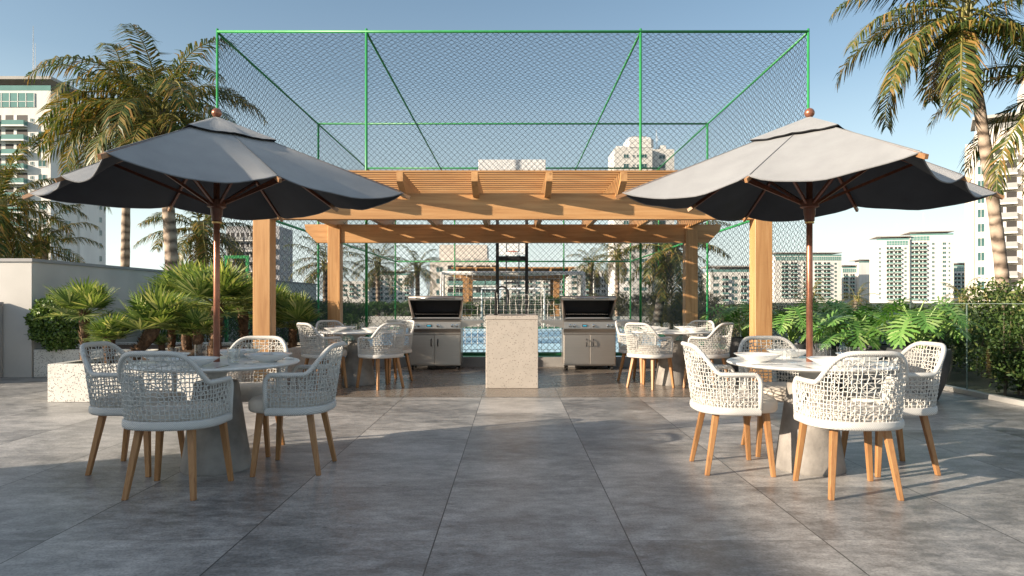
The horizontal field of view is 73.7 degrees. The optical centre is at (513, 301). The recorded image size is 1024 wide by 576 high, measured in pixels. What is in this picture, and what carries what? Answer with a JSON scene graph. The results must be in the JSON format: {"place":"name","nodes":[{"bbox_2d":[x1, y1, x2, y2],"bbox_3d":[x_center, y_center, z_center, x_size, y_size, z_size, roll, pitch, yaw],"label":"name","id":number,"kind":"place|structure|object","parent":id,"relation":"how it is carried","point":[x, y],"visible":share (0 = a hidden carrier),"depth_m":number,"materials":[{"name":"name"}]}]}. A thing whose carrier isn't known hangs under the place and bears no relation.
{"place":"outdoors","nodes":[
{"label":"outdoors","id":0,"kind":"place"},
{"bbox_2d":[0,26,105,264],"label":"apartment tower","id":1,"kind":"structure","parent":0,"point":[22,101],"depth_m":140.00,"materials":[{"name":"white concrete"}]},
{"bbox_2d":[226,226,292,281],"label":"apartment tower","id":2,"kind":"structure","parent":0,"point":[287,234],"depth_m":200.00,"materials":[{"name":"grey concrete"}]},
{"bbox_2d":[343,281,371,302],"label":"distant block","id":3,"kind":"structure","parent":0,"point":[350,286],"depth_m":420.00,"materials":[{"name":"white concrete"}]},
{"bbox_2d":[369,271,413,302],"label":"distant block","id":4,"kind":"structure","parent":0,"point":[404,294],"depth_m":430.00,"materials":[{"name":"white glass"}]},
{"bbox_2d":[430,245,495,305],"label":"apartment block","id":5,"kind":"structure","parent":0,"point":[443,256],"depth_m":148.00,"materials":[{"name":"beige concrete"}]},
{"bbox_2d":[346,328,661,351],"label":"court floor","id":6,"kind":"structure","parent":0,"point":[543,336],"depth_m":20.57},
{"bbox_2d":[463,327,560,328],"bbox_3d":[0.000,1.146,21.450,4.800,0.001,17.100,0,0,0],"label":"court goal area","id":7,"kind":"object","parent":6,"relation":"on","point":[538,327],"visible":0.15,"depth_m":29.90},
{"bbox_2d":[499,243,524,313],"bbox_3d":[-0.033,-0.795,29.259,0.965,3.890,0.936,0,0,-43],"label":"basketball hoop","id":8,"kind":"object","parent":7,"relation":"on","point":[519,246],"visible":0.6,"depth_m":29.23,"materials":[{"name":"white metal"}]},
{"bbox_2d":[440,271,585,351],"bbox_3d":[-0.005,0.282,12.828,2.774,1.736,0.923,0,0,0],"label":"football goal","id":9,"kind":"object","parent":7,"relation":"on","point":[516,273],"visible":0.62,"depth_m":12.87,"materials":[{"name":"white paint"}]},
{"bbox_2d":[481,288,544,327],"bbox_3d":[-0.005,0.282,29.722,2.774,1.736,0.923,0,0,0],"label":"football goal","id":10,"kind":"object","parent":7,"relation":"on","point":[543,313],"visible":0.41,"depth_m":29.70,"materials":[{"name":"white paint"}]},
{"bbox_2d":[216,28,809,355],"bbox_3d":[-0.005,-1.830,21.175,10.498,5.960,18.318,0,0,0],"label":"sports fence","id":11,"kind":"object","parent":6,"relation":"on","point":[366,123],"visible":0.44,"depth_m":12.09,"materials":[{"name":"metal"}]},
{"bbox_2d":[0,369,1023,575],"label":"terrace floor","id":12,"kind":"structure","parent":0,"point":[512,486],"depth_m":3.98,"materials":[{"name":"tile"}]},
{"bbox_2d":[0,302,3,377],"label":"wall","id":13,"kind":"structure","parent":12,"relation":"on","point":[1,303],"depth_m":10.29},
{"bbox_2d":[34,342,207,376],"bbox_3d":[-6.300,0.940,11.280,1.960,0.420,1.840,0,0,0],"label":"terrazzo planter","id":14,"kind":"object","parent":12,"relation":"on","point":[43,358],"visible":0.3,"depth_m":10.36,"materials":[{"name":"stone"}]},
{"bbox_2d":[23,294,94,351],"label":"round bush","id":15,"kind":"object","parent":14,"relation":"in","point":[61,333],"visible":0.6,"depth_m":10.18,"materials":[{"name":"green plant"}]},
{"bbox_2d":[79,341,186,476],"bbox_3d":[-2.608,0.715,4.710,0.615,0.870,0.592,0,0,1],"label":"rope armchair","id":16,"kind":"object","parent":12,"relation":"on","point":[102,407],"visible":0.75,"depth_m":4.52,"materials":[{"name":"fabric"}]},
{"bbox_2d":[117,351,233,500],"bbox_3d":[-2.045,0.715,4.147,0.592,0.870,0.615,0,0,1],"label":"rope armchair","id":17,"kind":"object","parent":12,"relation":"on","point":[190,416],"visible":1,"depth_m":3.96,"materials":[{"name":"fabric"}]},
{"bbox_2d":[48,342,316,401],"bbox_3d":[-4.310,0.932,9.835,1.980,0.435,4.130,0,0,0],"label":"terrazzo planter","id":18,"kind":"object","parent":12,"relation":"on","point":[67,382],"visible":0.12,"depth_m":7.77,"materials":[{"name":"stone"}]},
{"bbox_2d":[35,276,129,361],"bbox_3d":[-5.258,0.220,8.356,0.984,1.102,1.063,0,0,42],"label":"fan palm","id":19,"kind":"object","parent":18,"relation":"in","point":[78,296],"visible":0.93,"depth_m":8.20,"materials":[{"name":"green plant"}]},
{"bbox_2d":[73,311,143,362],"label":"fan palm","id":20,"kind":"object","parent":18,"relation":"in","point":[103,329],"visible":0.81,"depth_m":7.94,"materials":[{"name":"green plant"}]},
{"bbox_2d":[108,280,201,362],"bbox_3d":[-4.309,0.290,8.327,1.266,1.108,1.198,0,0,-40],"label":"fan palm","id":21,"kind":"object","parent":18,"relation":"in","point":[151,312],"visible":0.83,"depth_m":8.12,"materials":[{"name":"green plant"}]},
{"bbox_2d":[152,333,172,350],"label":"fan palm","id":22,"kind":"object","parent":18,"relation":"in","point":[160,341],"visible":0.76,"depth_m":8.37,"materials":[{"name":"green plant"}]},
{"bbox_2d":[136,298,207,351],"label":"fan palm","id":23,"kind":"object","parent":18,"relation":"in","point":[173,339],"visible":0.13,"depth_m":9.56,"materials":[{"name":"green plant"}]},
{"bbox_2d":[140,257,210,350],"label":"fan palm","id":24,"kind":"object","parent":18,"relation":"in","point":[186,342],"visible":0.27,"depth_m":10.44,"materials":[{"name":"green plant"}]},
{"bbox_2d":[167,304,225,355],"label":"fan palm","id":25,"kind":"object","parent":18,"relation":"in","point":[202,321],"visible":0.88,"depth_m":8.29,"materials":[{"name":"green plant"}]},
{"bbox_2d":[166,253,252,355],"bbox_3d":[-4.050,0.063,9.266,1.490,1.428,1.554,0,0,0],"label":"fan palm","id":26,"kind":"object","parent":18,"relation":"in","point":[198,285],"visible":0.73,"depth_m":9.12,"materials":[{"name":"green plant"}]},
{"bbox_2d":[205,272,287,348],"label":"fan palm","id":27,"kind":"object","parent":18,"relation":"in","point":[244,330],"visible":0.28,"depth_m":10.24,"materials":[{"name":"green plant"}]},
{"bbox_2d":[235,282,299,324],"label":"fan palm","id":28,"kind":"object","parent":18,"relation":"in","point":[280,289],"visible":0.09,"depth_m":11.38,"materials":[{"name":"green plant"}]},
{"bbox_2d":[276,291,330,347],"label":"fan palm","id":29,"kind":"object","parent":18,"relation":"in","point":[297,307],"visible":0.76,"depth_m":11.06,"materials":[{"name":"green plant"}]},
{"bbox_2d":[126,356,299,475],"bbox_3d":[-2.045,0.783,4.710,1.096,0.734,1.096,0,0,0],"label":"round table","id":30,"kind":"object","parent":12,"relation":"on","point":[210,460],"visible":0.54,"depth_m":4.55,"materials":[{"name":"concrete"}]},
{"bbox_2d":[165,356,219,366],"bbox_3d":[-2.045,0.389,4.355,0.320,0.056,0.320,0,0,0],"label":"dinner bowl","id":31,"kind":"object","parent":30,"relation":"on","point":[200,361],"visible":0.59,"depth_m":4.33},
{"bbox_2d":[22,108,410,361],"bbox_3d":[-2.045,-0.392,4.710,1.907,1.883,1.907,0,0,-45],"label":"patio umbrella","id":32,"kind":"object","parent":30,"relation":"on","point":[216,167],"visible":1,"depth_m":4.68,"materials":[{"name":"grey fabric"}]},
{"bbox_2d":[220,349,259,357],"bbox_3d":[-2.045,0.389,5.065,0.320,0.056,0.320,0,0,0],"label":"dinner bowl","id":33,"kind":"object","parent":30,"relation":"on","point":[232,353],"visible":0.81,"depth_m":4.98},
{"bbox_2d":[243,352,291,361],"bbox_3d":[-1.690,0.389,4.710,0.320,0.056,0.320,0,0,0],"label":"dinner bowl","id":34,"kind":"object","parent":30,"relation":"on","point":[259,356],"visible":0.98,"depth_m":4.63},
{"bbox_2d":[204,336,288,456],"bbox_3d":[-2.045,0.715,5.273,0.592,0.870,0.615,0,0,1],"label":"rope armchair","id":35,"kind":"object","parent":12,"relation":"on","point":[249,390],"visible":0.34,"depth_m":5.38,"materials":[{"name":"fabric"}]},
{"bbox_2d":[248,341,344,476],"bbox_3d":[-1.482,0.715,4.710,0.615,0.870,0.592,0,0,0],"label":"rope armchair","id":36,"kind":"object","parent":12,"relation":"on","point":[300,401],"visible":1,"depth_m":4.51,"materials":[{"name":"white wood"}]},
{"bbox_2d":[681,341,777,476],"bbox_3d":[1.482,0.715,4.710,0.615,0.870,0.592,0,0,0],"label":"rope armchair","id":37,"kind":"object","parent":12,"relation":"on","point":[731,401],"visible":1,"depth_m":4.51,"materials":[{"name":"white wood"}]},
{"bbox_2d":[700,301,777,371],"bbox_3d":[3.834,0.575,11.303,1.452,1.151,1.294,0,0,-41],"label":"potted philodendron","id":38,"kind":"object","parent":12,"relation":"on","point":[735,343],"visible":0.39,"depth_m":11.26,"materials":[{"name":"plant"}]},
{"bbox_2d":[737,336,800,456],"bbox_3d":[2.045,0.715,5.273,0.592,0.870,0.615,0,0,-1],"label":"rope armchair","id":39,"kind":"object","parent":12,"relation":"on","point":[776,390],"visible":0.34,"depth_m":5.38,"materials":[{"name":"fabric"}]},
{"bbox_2d":[742,303,826,381],"bbox_3d":[4.004,0.588,9.903,1.255,1.123,1.228,0,0,0],"label":"potted philodendron","id":40,"kind":"object","parent":12,"relation":"on","point":[794,336],"visible":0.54,"depth_m":9.73,"materials":[{"name":"plant"}]},
{"bbox_2d":[726,356,899,475],"bbox_3d":[2.045,0.783,4.710,1.096,0.734,1.096,0,0,0],"label":"round table","id":41,"kind":"object","parent":12,"relation":"on","point":[815,458],"visible":0.66,"depth_m":4.56,"materials":[{"name":"concrete"}]},
{"bbox_2d":[734,352,782,361],"bbox_3d":[1.690,0.389,4.710,0.320,0.056,0.320,0,0,0],"label":"dinner bowl","id":42,"kind":"object","parent":41,"relation":"on","point":[758,356],"visible":1,"depth_m":4.64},
{"bbox_2d":[766,349,805,357],"bbox_3d":[2.045,0.389,5.065,0.320,0.056,0.320,0,0,0],"label":"dinner bowl","id":43,"kind":"object","parent":41,"relation":"on","point":[792,354],"visible":0.87,"depth_m":4.98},
{"bbox_2d":[615,108,1003,361],"bbox_3d":[2.045,-0.392,4.710,1.907,1.883,1.907,0,0,-45],"label":"patio umbrella","id":44,"kind":"object","parent":41,"relation":"on","point":[809,168],"visible":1,"depth_m":4.68,"materials":[{"name":"grey fabric"}]},
{"bbox_2d":[807,356,860,366],"bbox_3d":[2.045,0.389,4.355,0.320,0.056,0.320,0,0,0],"label":"dinner bowl","id":45,"kind":"object","parent":41,"relation":"on","point":[824,361],"visible":0.62,"depth_m":4.33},
{"bbox_2d":[773,297,858,375],"bbox_3d":[4.889,0.532,10.713,1.474,1.235,1.400,0,0,0],"label":"potted philodendron","id":46,"kind":"object","parent":12,"relation":"on","point":[824,310],"visible":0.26,"depth_m":10.47,"materials":[{"name":"plant"}]},
{"bbox_2d":[799,310,898,389],"bbox_3d":[4.399,0.626,8.916,1.191,1.048,1.312,0,0,37],"label":"potted philodendron","id":47,"kind":"object","parent":12,"relation":"on","point":[833,323],"visible":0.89,"depth_m":8.79,"materials":[{"name":"plant"}]},
{"bbox_2d":[792,351,908,500],"bbox_3d":[2.045,0.715,4.147,0.592,0.870,0.615,0,0,1],"label":"rope armchair","id":48,"kind":"object","parent":12,"relation":"on","point":[834,416],"visible":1,"depth_m":3.95,"materials":[{"name":"fabric"}]},
{"bbox_2d":[820,301,930,381],"bbox_3d":[5.238,0.572,9.875,1.590,1.155,1.369,0,0,0],"label":"potted philodendron","id":49,"kind":"object","parent":12,"relation":"on","point":[875,312],"visible":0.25,"depth_m":9.76,"materials":[{"name":"plant"}]},
{"bbox_2d":[740,302,1023,406],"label":"glass railing","id":50,"kind":"object","parent":12,"relation":"on","point":[991,396],"visible":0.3,"depth_m":8.29,"materials":[{"name":"glass"}]},
{"bbox_2d":[840,341,946,476],"bbox_3d":[2.608,0.715,4.710,0.615,0.870,0.592,0,0,-1],"label":"rope armchair","id":51,"kind":"object","parent":12,"relation":"on","point":[922,407],"visible":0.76,"depth_m":4.52,"materials":[{"name":"fabric"}]},
{"bbox_2d":[864,295,987,401],"bbox_3d":[4.764,0.531,7.917,1.066,1.238,1.304,0,0,-15],"label":"potted philodendron","id":52,"kind":"object","parent":12,"relation":"on","point":[916,325],"visible":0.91,"depth_m":7.75,"materials":[{"name":"plant"}]},
{"bbox_2d":[486,314,537,387],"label":"stone island","id":53,"kind":"structure","parent":0,"point":[511,350],"depth_m":8.98,"materials":[{"name":"beige stone"}]},
{"bbox_2d":[0,0,1023,301],"label":"sky","id":54,"kind":"structure","parent":0,"point":[72,28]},
{"bbox_2d":[287,367,742,396],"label":"pergola floor","id":55,"kind":"structure","parent":0,"point":[552,382],"depth_m":9.29,"materials":[{"name":"tile"}]},
{"bbox_2d":[297,322,347,389],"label":"rope armchair","id":56,"kind":"object","parent":55,"relation":"on","point":[310,353],"visible":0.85,"depth_m":8.86,"materials":[{"name":"fabric"}]},
{"bbox_2d":[315,320,354,381],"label":"rope armchair","id":57,"kind":"object","parent":55,"relation":"on","point":[334,324],"visible":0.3,"depth_m":10.07,"materials":[{"name":"white wicker"}]},
{"bbox_2d":[318,329,398,385],"bbox_3d":[-2.140,0.779,9.470,1.096,0.734,1.096,0,0,0],"label":"round table","id":58,"kind":"object","parent":55,"relation":"on","point":[367,376],"visible":0.75,"depth_m":9.31,"materials":[{"name":"stone"}]},
{"bbox_2d":[356,322,405,389],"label":"rope armchair","id":59,"kind":"object","parent":55,"relation":"on","point":[377,353],"visible":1,"depth_m":8.89,"materials":[{"name":"fabric"}]},
{"bbox_2d":[372,320,414,382],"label":"rope armchair","id":60,"kind":"object","parent":55,"relation":"on","point":[407,349],"visible":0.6,"depth_m":9.84,"materials":[{"name":"white wood"}]},
{"bbox_2d":[386,296,483,369],"bbox_3d":[-1.305,0.527,11.574,1.610,1.238,0.592,0,0,0],"label":"gas grill","id":61,"kind":"object","parent":55,"relation":"on","point":[437,339],"visible":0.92,"depth_m":11.36,"materials":[{"name":"silver metal"}]},
{"bbox_2d":[409,335,433,363],"bbox_3d":[-1.518,0.803,11.336,0.419,0.485,0.067,0,0,0],"label":"door","id":62,"kind":"structure","parent":61,"relation":"in","point":[422,347],"depth_m":11.35,"materials":[{"name":"silver metal"}]},
{"bbox_2d":[435,335,459,363],"bbox_3d":[-1.091,0.803,11.336,0.419,0.485,0.067,0,0,0],"label":"door","id":63,"kind":"structure","parent":61,"relation":"in","point":[447,347],"depth_m":11.35,"materials":[{"name":"silver metal"}]},
{"bbox_2d":[253,170,771,381],"bbox_3d":[-0.005,-0.194,10.200,7.130,2.680,4.600,0,0,0],"label":"pergola","id":64,"kind":"object","parent":55,"relation":"on","point":[587,197],"visible":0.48,"depth_m":8.38,"materials":[{"name":"brown wood"}]},
{"bbox_2d":[540,296,637,369],"bbox_3d":[1.275,0.527,11.574,1.610,1.238,0.592,0,0,0],"label":"gas grill","id":65,"kind":"object","parent":55,"relation":"on","point":[586,324],"visible":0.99,"depth_m":11.36,"materials":[{"name":"silver metal"}]},
{"bbox_2d":[564,335,588,363],"bbox_3d":[1.062,0.803,11.336,0.419,0.485,0.067,0,0,0],"label":"door","id":66,"kind":"structure","parent":65,"relation":"in","point":[576,347],"depth_m":11.35,"materials":[{"name":"silver metal"}]},
{"bbox_2d":[590,335,614,363],"bbox_3d":[1.489,0.803,11.336,0.419,0.485,0.067,0,0,0],"label":"door","id":67,"kind":"structure","parent":65,"relation":"in","point":[602,347],"depth_m":11.35,"materials":[{"name":"silver metal"}]},
{"bbox_2d":[615,320,657,382],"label":"rope armchair","id":68,"kind":"object","parent":55,"relation":"on","point":[623,349],"visible":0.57,"depth_m":9.85,"materials":[{"name":"fabric"}]},
{"bbox_2d":[625,322,674,389],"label":"rope armchair","id":69,"kind":"object","parent":55,"relation":"on","point":[652,353],"visible":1,"depth_m":8.89,"materials":[{"name":"fabric"}]},
{"bbox_2d":[633,330,711,385],"bbox_3d":[2.200,0.779,9.470,1.096,0.734,1.096,0,0,0],"label":"round table","id":70,"kind":"object","parent":55,"relation":"on","point":[663,377],"visible":0.62,"depth_m":9.31,"materials":[{"name":"stone"}]},
{"bbox_2d":[675,320,714,381],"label":"rope armchair","id":71,"kind":"object","parent":55,"relation":"on","point":[705,326],"visible":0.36,"depth_m":10.05,"materials":[{"name":"fabric"}]},
{"bbox_2d":[683,322,733,389],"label":"rope armchair","id":72,"kind":"object","parent":55,"relation":"on","point":[711,352],"visible":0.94,"depth_m":8.85,"materials":[{"name":"fabric"}]},
{"bbox_2d":[324,327,722,363],"bbox_3d":[0.000,1.154,21.575,11.200,0.001,18.850,0,0,0],"label":"court surround","id":73,"kind":"object","parent":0,"point":[370,335],"visible":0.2,"depth_m":21.78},
{"bbox_2d":[224,255,249,340],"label":"fence gate","id":74,"kind":"structure","parent":73,"relation":"on","point":[225,321],"depth_m":14.17,"materials":[{"name":"metal"}]},
{"bbox_2d":[478,160,545,313],"bbox_3d":[-0.007,-0.795,13.191,0.965,3.890,0.936,0,0,-43],"label":"basketball hoop","id":75,"kind":"object","parent":73,"relation":"on","point":[528,164],"visible":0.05,"depth_m":13.19,"materials":[{"name":"black metal"}]},
{"bbox_2d":[501,279,562,302],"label":"distant block","id":76,"kind":"structure","parent":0,"point":[543,282],"depth_m":400.00,"materials":[{"name":"white concrete"}]},
{"bbox_2d":[565,266,588,295],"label":"distant block","id":77,"kind":"structure","parent":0,"point":[569,279],"depth_m":360.00,"materials":[{"name":"white concrete"}]},
{"bbox_2d":[608,136,673,304],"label":"apartment tower","id":78,"kind":"structure","parent":0,"point":[629,162],"depth_m":216.00,"materials":[{"name":"white concrete"}]},
{"bbox_2d":[276,302,1023,399],"bbox_3d":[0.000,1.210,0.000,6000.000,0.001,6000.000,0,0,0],"label":"ground","id":79,"kind":"structure","parent":0,"point":[975,382],"depth_m":11.14,"materials":[{"name":"concrete"}]},
{"bbox_2d":[0,132,88,259],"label":"coconut palm","id":80,"kind":"object","parent":79,"relation":"on","point":[6,226],"visible":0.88,"depth_m":15.10,"materials":[{"name":"green plant"}]},
{"bbox_2d":[3,204,103,262],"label":"coconut palm","id":81,"kind":"object","parent":79,"relation":"on","point":[38,252],"visible":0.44,"depth_m":15.99,"materials":[{"name":"green plant"}]},
{"bbox_2d":[23,43,212,266],"bbox_3d":[-10.101,-2.569,18.159,4.475,7.560,4.179,0,0,29],"label":"coconut palm","id":82,"kind":"object","parent":79,"relation":"on","point":[125,242],"visible":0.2,"depth_m":17.55,"materials":[{"name":"green plant"}]},
{"bbox_2d":[29,23,268,270],"bbox_3d":[-8.063,-2.330,15.275,4.513,7.090,4.554,0,0,-44],"label":"coconut palm","id":83,"kind":"object","parent":79,"relation":"on","point":[160,117],"visible":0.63,"depth_m":15.06,"materials":[{"name":"green plant"}]},
{"bbox_2d":[0,258,316,376],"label":"boundary wall","id":84,"kind":"structure","parent":79,"relation":"on","point":[23,281],"depth_m":10.46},
{"bbox_2d":[133,210,252,275],"bbox_3d":[-9.128,-1.405,20.111,3.583,5.234,3.757,0,0,12],"label":"coconut palm","id":85,"kind":"object","parent":79,"relation":"on","point":[200,233],"visible":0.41,"depth_m":19.47,"materials":[{"name":"green plant"}]},
{"bbox_2d":[140,299,376,341],"bbox_3d":[-6.425,0.541,21.066,1.628,1.366,17.434,0,0,0],"label":"side hedge","id":86,"kind":"object","parent":79,"relation":"on","point":[284,331],"visible":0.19,"depth_m":21.54,"materials":[{"name":"green plant"}]},
{"bbox_2d":[284,236,363,319],"bbox_3d":[-7.360,-0.842,26.894,3.308,4.106,3.162,0,0,0],"label":"coconut palm","id":87,"kind":"object","parent":79,"relation":"on","point":[324,278],"visible":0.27,"depth_m":26.89,"materials":[{"name":"green plant"}]},
{"bbox_2d":[344,244,405,315],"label":"coconut palm","id":88,"kind":"object","parent":79,"relation":"on","point":[372,270],"visible":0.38,"depth_m":35.90,"materials":[{"name":"green plant"}]},
{"bbox_2d":[386,244,442,295],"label":"coconut palm","id":89,"kind":"object","parent":79,"relation":"on","point":[417,275],"visible":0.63,"depth_m":36.84,"materials":[{"name":"green plant"}]},
{"bbox_2d":[364,300,500,315],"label":"court hedge","id":90,"kind":"object","parent":79,"relation":"on","point":[405,313],"visible":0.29,"depth_m":31.78,"materials":[{"name":"green plant"}]},
{"bbox_2d":[451,267,574,315],"bbox_3d":[-0.031,-0.315,37.800,6.462,2.930,4.800,0,0,0],"label":"garden pergola","id":91,"kind":"object","parent":79,"relation":"on","point":[553,292],"visible":0.31,"depth_m":36.05,"materials":[{"name":"brown wood"}]},
{"bbox_2d":[325,356,730,366],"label":"curb wall","id":92,"kind":"structure","parent":79,"relation":"on","point":[480,361],"depth_m":11.95,"materials":[{"name":"concrete"}]},
{"bbox_2d":[499,294,574,315],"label":"court hedge","id":93,"kind":"object","parent":79,"relation":"on","point":[546,302],"visible":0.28,"depth_m":31.86,"materials":[{"name":"green plant"}]},
{"bbox_2d":[362,316,714,326],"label":"court end wall","id":94,"kind":"structure","parent":79,"relation":"on","point":[539,319],"depth_m":31.40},
{"bbox_2d":[566,244,614,295],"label":"coconut palm","id":95,"kind":"object","parent":79,"relation":"on","point":[590,276],"visible":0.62,"depth_m":36.83,"materials":[{"name":"green plant"}]},
{"bbox_2d":[583,243,645,315],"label":"coconut palm","id":96,"kind":"object","parent":79,"relation":"on","point":[615,251],"visible":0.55,"depth_m":34.90,"materials":[{"name":"green plant"}]},
{"bbox_2d":[587,290,725,315],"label":"court hedge","id":97,"kind":"object","parent":79,"relation":"on","point":[624,310],"visible":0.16,"depth_m":31.80,"materials":[{"name":"green plant"}]},
{"bbox_2d":[612,220,730,325],"bbox_3d":[5.519,-1.263,24.163,3.731,4.977,4.148,0,0,0],"label":"coconut palm","id":98,"kind":"object","parent":79,"relation":"on","point":[659,303],"visible":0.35,"depth_m":23.52,"materials":[{"name":"green plant"}]},
{"bbox_2d":[642,301,797,348],"bbox_3d":[6.190,0.611,22.862,1.444,1.260,15.278,0,0,0],"label":"side hedge","id":99,"kind":"object","parent":79,"relation":"on","point":[674,312],"visible":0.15,"depth_m":21.37,"materials":[{"name":"green plant"}]},
{"bbox_2d":[838,282,876,310],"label":"coconut palm","id":100,"kind":"object","parent":79,"relation":"on","point":[856,301],"visible":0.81,"depth_m":59.85,"materials":[{"name":"green plant"}]},
{"bbox_2d":[797,302,1023,377],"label":"tall shrubs","id":101,"kind":"object","parent":79,"relation":"on","point":[958,349],"visible":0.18,"depth_m":10.91,"materials":[{"name":"green plant"}]},
{"bbox_2d":[828,0,1023,352],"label":"coconut palm","id":102,"kind":"object","parent":79,"relation":"on","point":[949,48],"visible":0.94,"depth_m":12.10,"materials":[{"name":"green plant"}]},
{"bbox_2d":[940,277,985,314],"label":"coconut palm","id":103,"kind":"object","parent":79,"relation":"on","point":[961,300],"visible":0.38,"depth_m":39.94,"materials":[{"name":"green plant"}]},
{"bbox_2d":[922,17,1023,200],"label":"coconut palm","id":104,"kind":"object","parent":79,"relation":"on","point":[1020,123],"visible":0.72,"depth_m":11.78,"materials":[{"name":"green plant"}]},
{"bbox_2d":[946,275,1023,395],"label":"shrub hedge","id":105,"kind":"object","parent":79,"relation":"on","point":[1010,361],"visible":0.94,"depth_m":8.59,"materials":[{"name":"green plant"}]},
{"bbox_2d":[700,266,748,303],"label":"distant block","id":106,"kind":"structure","parent":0,"point":[738,285],"depth_m":300.00,"materials":[{"name":"white concrete"}]},
{"bbox_2d":[772,237,842,302],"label":"apartment tower","id":107,"kind":"structure","parent":0,"point":[828,265],"depth_m":519.00,"materials":[{"name":"white concrete"}]},
{"bbox_2d":[842,241,869,302],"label":"apartment tower","id":108,"kind":"structure","parent":0,"point":[855,275],"depth_m":559.20,"materials":[{"name":"white concrete"}]},
{"bbox_2d":[869,213,954,302],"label":"apartment tower","id":109,"kind":"structure","parent":0,"point":[920,264],"depth_m":455.99,"materials":[{"name":"white concrete"}]},
{"bbox_2d":[954,263,964,302],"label":"apartment tower","id":110,"kind":"structure","parent":0,"point":[959,276],"depth_m":499.07,"materials":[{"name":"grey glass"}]},
{"bbox_2d":[965,63,1023,307],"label":"apartment tower","id":111,"kind":"structure","parent":0,"point":[979,262],"depth_m":134.40,"materials":[{"name":"white concrete"}]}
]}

